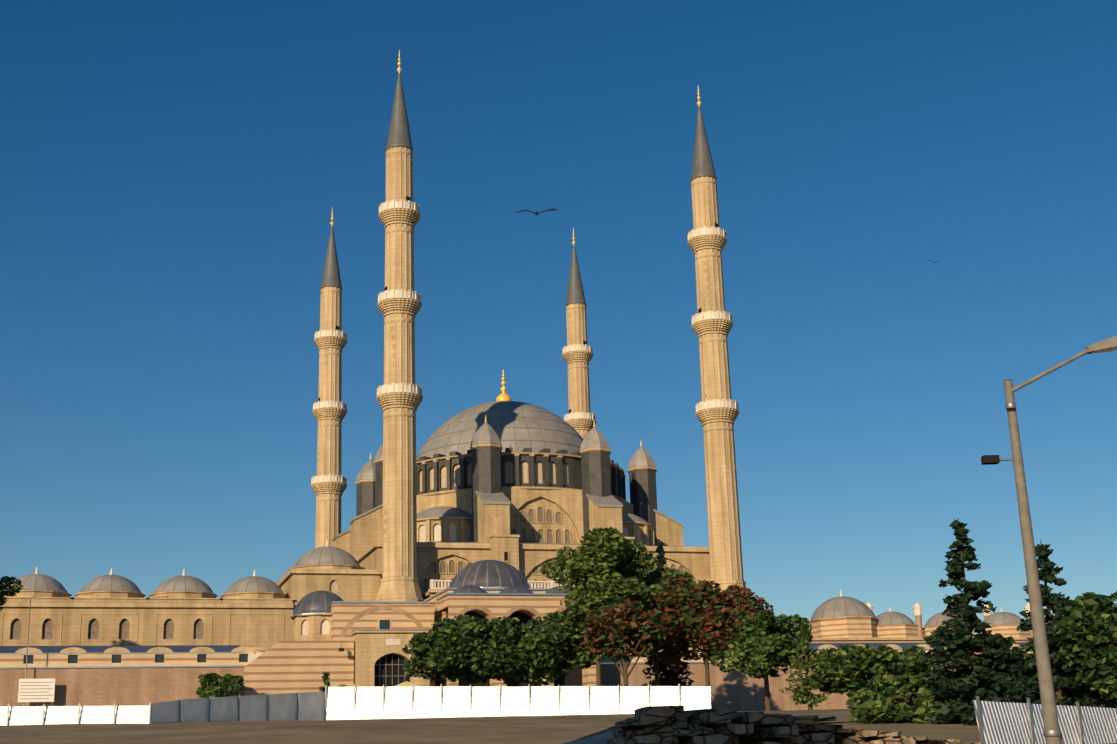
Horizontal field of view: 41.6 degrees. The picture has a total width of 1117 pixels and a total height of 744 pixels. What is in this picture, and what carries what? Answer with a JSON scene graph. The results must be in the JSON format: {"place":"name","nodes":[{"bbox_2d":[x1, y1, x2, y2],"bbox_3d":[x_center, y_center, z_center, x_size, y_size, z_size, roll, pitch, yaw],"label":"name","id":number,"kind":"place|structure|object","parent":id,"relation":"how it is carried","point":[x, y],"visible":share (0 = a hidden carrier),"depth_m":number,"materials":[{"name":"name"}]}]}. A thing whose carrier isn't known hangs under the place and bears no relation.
{"place":"outdoors","nodes":[
{"label":"outdoors","id":0,"kind":"place"},
{"bbox_2d":[516,208,557,215],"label":"bird","id":1,"kind":"object","parent":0,"point":[553,209],"visible":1,"depth_m":68.64},
{"bbox_2d":[0,709,1116,743],"bbox_3d":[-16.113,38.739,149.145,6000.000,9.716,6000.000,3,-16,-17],"label":"terrain","id":2,"kind":"structure","parent":0,"point":[556,729],"depth_m":61.68,"materials":[{"name":"grey asphalt"}]},
{"bbox_2d":[0,576,22,611],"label":"tree","id":3,"kind":"object","parent":2,"relation":"on","point":[13,589],"visible":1,"depth_m":127.25,"materials":[{"name":"green plant"}]},
{"bbox_2d":[23,597,36,705],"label":"pole","id":4,"kind":"object","parent":2,"relation":"on","point":[28,637],"visible":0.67,"depth_m":112.13,"materials":[{"name":"metal"}]},
{"bbox_2d":[18,678,54,705],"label":"site notice board","id":5,"kind":"object","parent":2,"relation":"on","point":[36,690],"visible":0.85,"depth_m":111.12,"materials":[{"name":"white paint"}]},
{"bbox_2d":[0,539,380,667],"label":"courtyard and portico","id":6,"kind":"structure","parent":2,"relation":"on","point":[255,611],"depth_m":146.90,"materials":[{"name":"stone"}]},
{"bbox_2d":[393,681,421,686],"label":"cafe umbrella","id":7,"kind":"object","parent":2,"relation":"on","point":[407,684],"visible":0.35,"depth_m":116.10,"materials":[{"name":"fabric"}]},
{"bbox_2d":[0,560,1032,711],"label":"lower building","id":8,"kind":"structure","parent":2,"relation":"on","point":[351,643],"depth_m":119.62,"materials":[{"name":"beige stone"}]},
{"bbox_2d":[332,488,714,639],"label":"prayer hall","id":9,"kind":"structure","parent":2,"relation":"on","point":[527,533],"depth_m":167.47,"materials":[{"name":"stone"}]},
{"bbox_2d":[355,416,656,545],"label":"dome drum","id":10,"kind":"object","parent":9,"relation":"on","point":[486,466],"visible":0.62,"depth_m":172.89,"materials":[{"name":"stone"}]},
{"bbox_2d":[416,370,621,473],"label":"dome","id":11,"kind":"structure","parent":10,"relation":"on","point":[519,427],"depth_m":179.38,"materials":[{"name":"grey metal"}]},
{"bbox_2d":[311,50,747,601],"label":"minarets","id":12,"kind":"object","parent":2,"relation":"on","point":[399,397],"visible":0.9,"depth_m":167.40,"materials":[{"name":"stone"}]},
{"bbox_2d":[0,684,1116,743],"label":"site hoarding","id":13,"kind":"object","parent":2,"relation":"on","point":[1007,723],"visible":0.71,"depth_m":95.02,"materials":[{"name":"metal"}]},
{"bbox_2d":[195,526,941,710],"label":"trees","id":14,"kind":"object","parent":2,"relation":"on","point":[658,609],"visible":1,"depth_m":102.23,"materials":[{"name":"green plant"}]},
{"bbox_2d":[562,705,982,743],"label":"excavation walls","id":15,"kind":"structure","parent":2,"relation":"on","point":[662,725],"depth_m":18.07,"materials":[{"name":"stone"}]},
{"bbox_2d":[795,590,1032,642],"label":"domed building","id":16,"kind":"structure","parent":2,"relation":"on","point":[842,619],"depth_m":181.03,"materials":[{"name":"stone"}]},
{"bbox_2d":[845,518,1116,725],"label":"trees","id":17,"kind":"object","parent":2,"relation":"on","point":[1082,640],"visible":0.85,"depth_m":63.10,"materials":[{"name":"green plant"}]},
{"bbox_2d":[981,336,1116,743],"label":"street lamp","id":18,"kind":"object","parent":2,"relation":"on","point":[1052,733],"visible":1,"depth_m":30.07,"materials":[{"name":"metal"}]},
{"bbox_2d":[0,0,1116,634],"label":"sky","id":19,"kind":"structure","parent":0,"point":[173,173],"materials":[{"name":"blue"}]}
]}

